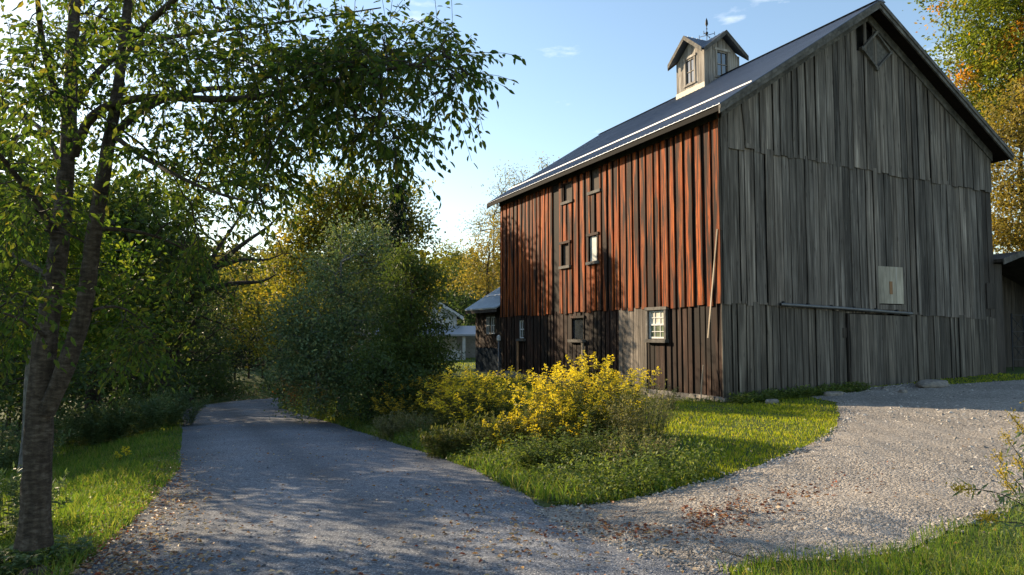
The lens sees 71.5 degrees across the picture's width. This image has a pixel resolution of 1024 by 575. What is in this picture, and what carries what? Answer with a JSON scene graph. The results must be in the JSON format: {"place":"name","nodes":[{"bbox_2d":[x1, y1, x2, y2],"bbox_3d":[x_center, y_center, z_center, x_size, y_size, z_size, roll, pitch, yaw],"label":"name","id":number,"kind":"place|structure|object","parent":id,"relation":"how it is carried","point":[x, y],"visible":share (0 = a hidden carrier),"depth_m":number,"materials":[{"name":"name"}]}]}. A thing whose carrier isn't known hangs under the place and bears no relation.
{"place":"outdoors","nodes":[
{"label":"outdoors","id":0,"kind":"place"},
{"bbox_2d":[115,446,131,459],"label":"goldenrod plant","id":1,"kind":"object","parent":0,"point":[123,451],"visible":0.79,"depth_m":14.46,"materials":[{"name":"green plant"}]},
{"bbox_2d":[101,234,499,352],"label":"wooded hillside","id":2,"kind":"structure","parent":0,"point":[251,249],"depth_m":109.02,"materials":[{"name":"green plant"}]},
{"bbox_2d":[75,398,727,574],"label":"road","id":3,"kind":"structure","parent":0,"point":[219,424],"depth_m":7.80,"materials":[{"name":"grey gravel"}]},
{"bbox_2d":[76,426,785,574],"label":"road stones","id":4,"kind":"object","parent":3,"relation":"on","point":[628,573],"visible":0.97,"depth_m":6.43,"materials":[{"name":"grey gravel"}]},
{"bbox_2d":[0,399,1023,574],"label":"roadside grass","id":5,"kind":"structure","parent":0,"point":[132,466],"depth_m":8.39,"materials":[{"name":"green plant"}]},
{"bbox_2d":[0,307,1023,574],"bbox_3d":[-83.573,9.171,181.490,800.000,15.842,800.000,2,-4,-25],"label":"ground","id":6,"kind":"structure","parent":0,"point":[256,377],"depth_m":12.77,"materials":[{"name":"green plant"}]},
{"bbox_2d":[0,278,35,417],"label":"thicket tree","id":7,"kind":"object","parent":6,"relation":"on","point":[12,360],"visible":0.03,"depth_m":21.44,"materials":[{"name":"green plant"}]},
{"bbox_2d":[0,461,72,544],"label":"weed clump","id":8,"kind":"object","parent":6,"relation":"on","point":[14,504],"visible":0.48,"depth_m":7.53,"materials":[{"name":"green plant"}]},
{"bbox_2d":[0,420,74,470],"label":"fern clump","id":9,"kind":"object","parent":6,"relation":"on","point":[8,451],"visible":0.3,"depth_m":15.62,"materials":[{"name":"green plant"}]},
{"bbox_2d":[0,348,82,430],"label":"thicket tree","id":10,"kind":"object","parent":6,"relation":"on","point":[6,423],"visible":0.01,"depth_m":29.67,"materials":[{"name":"green plant"}]},
{"bbox_2d":[0,331,93,429],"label":"thicket tree","id":11,"kind":"object","parent":6,"relation":"on","point":[17,393],"visible":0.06,"depth_m":22.86,"materials":[{"name":"green plant"}]},
{"bbox_2d":[0,534,94,574],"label":"weed clump","id":12,"kind":"object","parent":6,"relation":"on","point":[17,557],"visible":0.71,"depth_m":6.00,"materials":[{"name":"green plant"}]},
{"bbox_2d":[0,78,99,294],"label":"shade tree","id":13,"kind":"object","parent":6,"relation":"on","point":[7,132],"visible":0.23,"depth_m":10.10,"materials":[{"name":"green plant"}]},
{"bbox_2d":[0,381,111,436],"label":"thicket tree","id":14,"kind":"object","parent":6,"relation":"on","point":[20,414],"visible":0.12,"depth_m":26.66,"materials":[{"name":"green plant"}]},
{"bbox_2d":[0,321,125,426],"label":"thicket tree","id":15,"kind":"object","parent":6,"relation":"on","point":[77,375],"visible":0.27,"depth_m":19.36,"materials":[{"name":"green plant"}]},
{"bbox_2d":[0,353,131,418],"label":"thicket tree","id":16,"kind":"object","parent":6,"relation":"on","point":[105,387],"visible":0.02,"depth_m":35.78,"materials":[{"name":"green plant"}]},
{"bbox_2d":[0,156,138,411],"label":"woodland tree","id":17,"kind":"object","parent":6,"relation":"on","point":[102,357],"visible":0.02,"depth_m":24.05,"materials":[{"name":"green plant"}]},
{"bbox_2d":[0,109,176,474],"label":"young maple","id":18,"kind":"object","parent":6,"relation":"on","point":[114,317],"visible":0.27,"depth_m":15.21,"materials":[{"name":"green plant"}]},
{"bbox_2d":[54,399,140,447],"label":"fern clump","id":19,"kind":"object","parent":6,"relation":"on","point":[78,433],"visible":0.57,"depth_m":20.48,"materials":[{"name":"green plant"}]},
{"bbox_2d":[74,388,181,446],"bbox_3d":[-11.170,3.748,20.922,2.943,1.862,1.925,1,-4,-8],"label":"fern clump","id":20,"kind":"object","parent":6,"relation":"on","point":[160,414],"visible":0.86,"depth_m":20.59,"materials":[{"name":"green plant"}]},
{"bbox_2d":[11,293,252,419],"bbox_3d":[-18.483,2.670,33.309,12.240,7.451,10.282,2,-4,-25],"label":"woodland tree","id":21,"kind":"object","parent":6,"relation":"on","point":[222,338],"visible":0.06,"depth_m":35.12,"materials":[{"name":"green plant"}]},
{"bbox_2d":[12,145,258,428],"bbox_3d":[-16.343,0.037,27.335,11.952,11.153,9.538,-1,-4,13],"label":"woodland tree","id":22,"kind":"object","parent":6,"relation":"on","point":[143,220],"visible":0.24,"depth_m":26.94,"materials":[{"name":"green plant"}]},
{"bbox_2d":[56,345,227,423],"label":"thicket tree","id":23,"kind":"object","parent":6,"relation":"on","point":[136,384],"visible":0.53,"depth_m":24.12,"materials":[{"name":"green plant"}]},
{"bbox_2d":[103,363,215,411],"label":"thicket tree","id":24,"kind":"object","parent":6,"relation":"on","point":[171,384],"visible":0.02,"depth_m":42.10,"materials":[{"name":"green plant"}]},
{"bbox_2d":[121,382,212,432],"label":"fern clump","id":25,"kind":"object","parent":6,"relation":"on","point":[176,412],"visible":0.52,"depth_m":23.05,"materials":[{"name":"green plant"}]},
{"bbox_2d":[103,163,233,416],"bbox_3d":[-15.707,0.212,30.299,7.589,11.149,7.358,2,-4,-25],"label":"young maple","id":26,"kind":"object","parent":6,"relation":"on","point":[161,202],"visible":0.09,"depth_m":29.90,"materials":[{"name":"green plant"}]},
{"bbox_2d":[108,268,257,406],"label":"woodland tree","id":27,"kind":"object","parent":6,"relation":"on","point":[222,382],"visible":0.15,"depth_m":42.63,"materials":[{"name":"green plant"}]},
{"bbox_2d":[128,170,305,411],"bbox_3d":[-14.275,0.104,32.063,9.454,11.510,8.124,2,-4,-25],"label":"willow tree","id":28,"kind":"object","parent":6,"relation":"on","point":[238,247],"visible":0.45,"depth_m":31.08,"materials":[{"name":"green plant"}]},
{"bbox_2d":[177,347,261,403],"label":"thicket tree","id":29,"kind":"object","parent":6,"relation":"on","point":[225,371],"visible":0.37,"depth_m":50.14,"materials":[{"name":"green plant"}]},
{"bbox_2d":[195,335,248,380],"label":"pine tree","id":30,"kind":"object","parent":6,"relation":"on","point":[232,360],"visible":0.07,"depth_m":59.73,"materials":[{"name":"green plant"}]},
{"bbox_2d":[185,253,271,396],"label":"maple tree","id":31,"kind":"object","parent":6,"relation":"on","point":[235,310],"visible":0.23,"depth_m":52.65,"materials":[{"name":"green plant"}]},
{"bbox_2d":[208,379,267,396],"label":"bank bush","id":32,"kind":"object","parent":6,"relation":"on","point":[251,392],"visible":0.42,"depth_m":53.69,"materials":[{"name":"green plant"}]},
{"bbox_2d":[223,335,260,378],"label":"pine tree","id":33,"kind":"object","parent":6,"relation":"on","point":[239,354],"visible":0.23,"depth_m":60.31,"materials":[{"name":"green plant"}]},
{"bbox_2d":[224,358,274,377],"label":"thicket tree","id":34,"kind":"object","parent":6,"relation":"on","point":[255,370],"visible":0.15,"depth_m":62.60,"materials":[{"name":"green plant"}]},
{"bbox_2d":[229,326,273,378],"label":"pine tree","id":35,"kind":"object","parent":6,"relation":"on","point":[251,339],"visible":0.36,"depth_m":61.12,"materials":[{"name":"green plant"}]},
{"bbox_2d":[230,384,277,400],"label":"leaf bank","id":36,"kind":"structure","parent":6,"relation":"on","point":[253,394],"depth_m":53.76,"materials":[{"name":"green plant"}]},
{"bbox_2d":[221,230,303,400],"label":"maple tree","id":37,"kind":"object","parent":6,"relation":"on","point":[263,348],"visible":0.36,"depth_m":42.56,"materials":[{"name":"green plant"}]},
{"bbox_2d":[0,0,525,574],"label":"cherry tree","id":38,"kind":"object","parent":6,"relation":"on","point":[318,66],"visible":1,"depth_m":5.16,"materials":[{"name":"green plant"}]},
{"bbox_2d":[243,332,283,377],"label":"pine tree","id":39,"kind":"object","parent":6,"relation":"on","point":[259,337],"visible":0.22,"depth_m":61.69,"materials":[{"name":"green plant"}]},
{"bbox_2d":[254,373,289,392],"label":"bank bush","id":40,"kind":"object","parent":6,"relation":"on","point":[266,383],"visible":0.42,"depth_m":56.17,"materials":[{"name":"green plant"}]},
{"bbox_2d":[272,371,323,409],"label":"elder bush","id":41,"kind":"object","parent":6,"relation":"on","point":[294,394],"visible":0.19,"depth_m":30.45,"materials":[{"name":"green plant"}]},
{"bbox_2d":[265,384,359,417],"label":"roadside bush","id":42,"kind":"object","parent":6,"relation":"on","point":[275,397],"visible":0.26,"depth_m":25.48,"materials":[{"name":"green plant"}]},
{"bbox_2d":[232,207,412,422],"bbox_3d":[-5.530,0.864,24.241,6.155,7.520,5.813,-2,-4,32],"label":"apple tree","id":43,"kind":"object","parent":6,"relation":"on","point":[332,348],"visible":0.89,"depth_m":23.59,"materials":[{"name":"green plant"}]},
{"bbox_2d":[250,161,428,379],"bbox_3d":[-9.073,-0.784,36.996,8.895,12.125,7.054,2,-4,-25],"label":"maple tree","id":44,"kind":"object","parent":6,"relation":"on","point":[314,225],"visible":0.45,"depth_m":36.33,"materials":[{"name":"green plant"}]},
{"bbox_2d":[326,337,453,426],"bbox_3d":[-3.478,2.762,20.004,3.416,2.725,3.240,2,-4,-25],"label":"hawthorn bush","id":45,"kind":"object","parent":6,"relation":"on","point":[365,397],"visible":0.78,"depth_m":19.74,"materials":[{"name":"green plant"}]},
{"bbox_2d":[333,255,452,376],"bbox_3d":[-5.434,1.454,30.950,6.029,6.042,5.565,0,-4,-3],"label":"hawthorn bush","id":46,"kind":"object","parent":6,"relation":"on","point":[380,311],"visible":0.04,"depth_m":30.34,"materials":[{"name":"green plant"}]},
{"bbox_2d":[360,179,433,374],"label":"spruce tree","id":47,"kind":"object","parent":6,"relation":"on","point":[397,209],"visible":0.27,"depth_m":29.06,"materials":[{"name":"green plant"}]},
{"bbox_2d":[344,236,469,412],"bbox_3d":[-3.021,1.157,21.503,3.543,5.565,3.907,-1,-4,13],"label":"ash tree","id":48,"kind":"object","parent":6,"relation":"on","point":[410,350],"visible":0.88,"depth_m":21.36,"materials":[{"name":"green plant"}]},
{"bbox_2d":[370,409,445,440],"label":"weed clump","id":49,"kind":"object","parent":6,"relation":"on","point":[396,426],"visible":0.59,"depth_m":16.59,"materials":[{"name":"green plant"}]},
{"bbox_2d":[357,171,463,344],"bbox_3d":[-5.479,-0.958,37.987,5.940,10.805,4.413,1,-4,-8],"label":"maple tree","id":50,"kind":"object","parent":6,"relation":"on","point":[420,229],"visible":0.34,"depth_m":38.02,"materials":[{"name":"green plant"}]},
{"bbox_2d":[367,371,455,422],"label":"goldenrod clump","id":51,"kind":"object","parent":6,"relation":"on","point":[418,412],"visible":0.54,"depth_m":19.17,"materials":[{"name":"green plant"}]},
{"bbox_2d":[347,284,475,362],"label":"farmhouse","id":52,"kind":"object","parent":6,"relation":"on","point":[466,337],"visible":0.15,"depth_m":50.19,"materials":[{"name":"white paint"}]},
{"bbox_2d":[388,254,456,307],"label":"hillside tree","id":53,"kind":"object","parent":6,"relation":"on","point":[442,274],"depth_m":82.26,"materials":[{"name":"green plant"}]},
{"bbox_2d":[425,239,480,297],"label":"hillside tree","id":54,"kind":"object","parent":6,"relation":"on","point":[445,253],"visible":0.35,"depth_m":87.92,"materials":[{"name":"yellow plant"}]},
{"bbox_2d":[428,255,479,324],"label":"hillside tree","id":55,"kind":"object","parent":6,"relation":"on","point":[453,279],"visible":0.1,"depth_m":77.71,"materials":[{"name":"green plant"}]},
{"bbox_2d":[441,283,484,325],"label":"hillside tree","id":56,"kind":"object","parent":6,"relation":"on","point":[468,303],"visible":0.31,"depth_m":72.97,"materials":[{"name":"green plant"}]},
{"bbox_2d":[447,206,499,299],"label":"willow tree","id":57,"kind":"object","parent":6,"relation":"on","point":[488,280],"visible":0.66,"depth_m":58.06,"materials":[{"name":"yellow plant"}]},
{"bbox_2d":[416,365,535,436],"bbox_3d":[-0.762,2.566,15.847,2.442,1.618,2.408,-2,-4,31],"label":"goldenrod clump","id":58,"kind":"object","parent":6,"relation":"on","point":[476,405],"visible":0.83,"depth_m":15.63,"materials":[{"name":"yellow plant"}]},
{"bbox_2d":[418,410,533,457],"bbox_3d":[-0.642,2.682,12.928,2.197,0.884,1.025,0,-4,6],"label":"weed clump","id":59,"kind":"object","parent":6,"relation":"on","point":[462,434],"visible":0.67,"depth_m":12.79,"materials":[{"name":"green plant"}]},
{"bbox_2d":[465,287,506,374],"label":"shed","id":60,"kind":"structure","parent":6,"relation":"on","point":[486,309],"depth_m":33.30,"materials":[{"name":"wood"}]},
{"bbox_2d":[485,315,490,334],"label":"window","id":61,"kind":"structure","parent":60,"relation":"in","point":[488,322],"depth_m":33.29,"materials":[{"name":"clear glass"}]},
{"bbox_2d":[490,314,495,334],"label":"window","id":62,"kind":"structure","parent":60,"relation":"in","point":[492,317],"depth_m":32.71,"materials":[{"name":"clear glass"}]},
{"bbox_2d":[453,163,518,287],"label":"poplar tree","id":63,"kind":"object","parent":6,"relation":"on","point":[496,210],"visible":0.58,"depth_m":68.53,"materials":[{"name":"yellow plant"}]},
{"bbox_2d":[0,377,1023,574],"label":"weeds","id":64,"kind":"object","parent":6,"relation":"on","point":[624,478],"visible":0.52,"depth_m":9.51,"materials":[{"name":"green plant"}]},
{"bbox_2d":[4,408,1021,574],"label":"fallen leaves","id":65,"kind":"object","parent":6,"relation":"on","point":[109,568],"visible":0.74,"depth_m":6.57,"materials":[{"name":"brown plant"}]},
{"bbox_2d":[482,403,564,452],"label":"goldenrod clump","id":66,"kind":"object","parent":6,"relation":"on","point":[501,441],"visible":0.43,"depth_m":12.58,"materials":[{"name":"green plant"}]},
{"bbox_2d":[495,152,558,189],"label":"poplar tree","id":67,"kind":"object","parent":6,"relation":"on","point":[544,165],"visible":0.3,"depth_m":70.85,"materials":[{"name":"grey plant"}]},
{"bbox_2d":[513,416,647,472],"bbox_3d":[1.021,2.343,10.501,2.023,0.882,0.939,0,-4,6],"label":"weed clump","id":68,"kind":"object","parent":6,"relation":"on","point":[533,455],"visible":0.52,"depth_m":10.38,"materials":[{"name":"green plant"}]},
{"bbox_2d":[501,350,660,449],"bbox_3d":[1.263,2.020,12.419,2.544,1.830,2.499,-3,-5,39],"label":"goldenrod clump","id":69,"kind":"object","parent":6,"relation":"on","point":[546,412],"visible":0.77,"depth_m":12.18,"materials":[{"name":"yellow plant"}]},
{"bbox_2d":[595,423,680,472],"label":"aster clump","id":70,"kind":"object","parent":6,"relation":"on","point":[624,438],"visible":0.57,"depth_m":9.80,"materials":[{"name":"green plant"}]},
{"bbox_2d":[597,373,679,447],"bbox_3d":[1.996,2.036,11.304,1.290,1.325,1.515,2,-4,-25],"label":"mugwort clump","id":71,"kind":"object","parent":6,"relation":"on","point":[648,429],"visible":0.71,"depth_m":11.14,"materials":[{"name":"green plant"}]},
{"bbox_2d":[654,384,678,409],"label":"mugwort clump","id":72,"kind":"object","parent":6,"relation":"on","point":[672,399],"visible":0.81,"depth_m":16.38,"materials":[{"name":"green plant"}]},
{"bbox_2d":[700,365,703,399],"bbox_3d":[5.010,2.608,18.755,0.160,1.133,0.040,2,-4,-31],"label":"wooden stake","id":73,"kind":"object","parent":6,"relation":"on","point":[701,383],"visible":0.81,"depth_m":18.73,"materials":[{"name":"grey wood"}]},
{"bbox_2d":[487,0,1013,401],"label":"barn","id":74,"kind":"structure","parent":6,"relation":"on","point":[813,208],"depth_m":21.19,"materials":[{"name":"grey wood"}]},
{"bbox_2d":[516,318,525,340],"bbox_3d":[0.375,1.746,29.394,0.170,0.940,0.670,2,-4,-25],"label":"window","id":75,"kind":"structure","parent":74,"relation":"in","point":[521,320],"depth_m":29.42,"materials":[{"name":"clear glass"}]},
{"bbox_2d":[558,240,570,268],"bbox_3d":[1.967,-1.199,26.119,0.170,1.010,0.790,2,-4,-25],"label":"window","id":76,"kind":"structure","parent":74,"relation":"in","point":[565,255],"depth_m":26.20,"materials":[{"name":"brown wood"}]},
{"bbox_2d":[560,181,572,205],"bbox_3d":[2.049,-3.473,26.140,0.152,0.790,0.890,2,-4,-25],"label":"window","id":77,"kind":"structure","parent":74,"relation":"in","point":[568,195],"depth_m":26.21,"materials":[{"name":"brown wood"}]},
{"bbox_2d":[567,315,585,341],"bbox_3d":[2.305,1.473,25.233,0.192,0.940,1.060,2,-4,-25],"label":"window","id":78,"kind":"structure","parent":74,"relation":"in","point":[577,322],"depth_m":25.30,"materials":[{"name":"grey glass"}]},
{"bbox_2d":[585,231,598,264],"bbox_3d":[2.780,-1.330,24.356,0.170,1.080,0.780,2,-4,-25],"label":"window","id":79,"kind":"structure","parent":74,"relation":"in","point":[593,245],"depth_m":24.42,"materials":[{"name":"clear glass"}]},
{"bbox_2d":[587,168,601,195],"bbox_3d":[2.849,-3.696,24.411,0.152,0.950,0.820,2,-4,-25],"label":"window","id":80,"kind":"structure","parent":74,"relation":"in","point":[595,188],"depth_m":24.51,"materials":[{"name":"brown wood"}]},
{"bbox_2d":[644,306,668,342],"bbox_3d":[4.255,1.100,20.983,0.170,1.050,1.080,2,-4,-25],"label":"window","id":81,"kind":"structure","parent":74,"relation":"in","point":[656,321],"depth_m":21.00,"materials":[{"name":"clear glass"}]},
{"bbox_2d":[859,30,892,70],"bbox_3d":[10.958,-7.116,21.391,1.371,1.227,0.119,2,-4,-25],"label":"diamond window","id":82,"kind":"structure","parent":74,"relation":"in","point":[884,52],"depth_m":21.41,"materials":[{"name":"grey wood"}]},
{"bbox_2d":[849,314,914,386],"bbox_3d":[10.827,1.844,20.795,2.676,2.116,0.055,2,-4,-25],"label":"sliding door","id":83,"kind":"structure","parent":74,"relation":"in","point":[881,346],"depth_m":20.75,"materials":[{"name":"grey wood"}]},
{"bbox_2d":[765,399,778,403],"bbox_3d":[6.511,2.862,17.805,0.440,0.130,0.239,2,-4,-25],"label":"field stone","id":84,"kind":"object","parent":6,"relation":"on","point":[767,401],"visible":0.72,"depth_m":17.70,"materials":[{"name":"grey stone"}]},
{"bbox_2d":[824,391,842,395],"bbox_3d":[8.481,2.832,18.753,0.593,0.173,0.354,2,-4,-25],"label":"field stone","id":85,"kind":"object","parent":6,"relation":"on","point":[832,393],"visible":0.64,"depth_m":18.61,"materials":[{"name":"grey stone"}]},
{"bbox_2d":[915,379,948,387],"bbox_3d":[11.827,2.711,19.932,1.293,0.230,0.825,1,-4,-9],"label":"stepping stone","id":86,"kind":"object","parent":6,"relation":"on","point":[932,383],"visible":0.81,"depth_m":19.57,"materials":[{"name":"grey stone"}]},
{"bbox_2d":[902,0,1023,132],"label":"maple tree","id":87,"kind":"object","parent":6,"relation":"on","point":[1003,44],"visible":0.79,"depth_m":32.97,"materials":[{"name":"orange plant"}]},
{"bbox_2d":[945,400,1023,536],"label":"goldenrod plant","id":88,"kind":"object","parent":6,"relation":"on","point":[960,489],"visible":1,"depth_m":3.34,"materials":[{"name":"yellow plant"}]},
{"bbox_2d":[963,68,1023,253],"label":"beech tree","id":89,"kind":"object","parent":6,"relation":"on","point":[1008,133],"visible":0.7,"depth_m":28.94,"materials":[{"name":"orange plant"}]},
{"bbox_2d":[993,251,1023,372],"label":"side shed","id":90,"kind":"structure","parent":6,"relation":"on","point":[1009,275],"depth_m":25.27,"materials":[{"name":"grey wood"}]},
{"bbox_2d":[1010,314,1023,370],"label":"iron trellis","id":91,"kind":"object","parent":6,"relation":"on","point":[1012,331],"visible":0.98,"depth_m":23.88,"materials":[{"name":"black metal"}]},
{"bbox_2d":[0,0,1023,266],"label":"sky","id":92,"kind":"structure","parent":0,"point":[592,67],"materials":[{"name":"blue"}]},
{"bbox_2d":[519,380,1023,574],"bbox_3d":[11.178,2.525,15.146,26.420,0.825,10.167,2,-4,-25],"label":"driveway","id":93,"kind":"structure","parent":0,"point":[882,515],"depth_m":8.26,"materials":[{"name":"grey gravel"}]},
{"bbox_2d":[465,460,933,560],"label":"red fallen leaves","id":94,"kind":"object","parent":93,"relation":"on","point":[691,513],"visible":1,"depth_m":7.03,"materials":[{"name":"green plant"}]},
{"bbox_2d":[898,389,907,392],"bbox_3d":[10.292,2.751,18.710,0.224,0.130,0.198,2,-4,-25],"label":"field stone","id":95,"kind":"object","parent":93,"relation":"on","point":[902,391],"visible":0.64,"depth_m":18.64,"materials":[{"name":"grey stone"}]}
]}

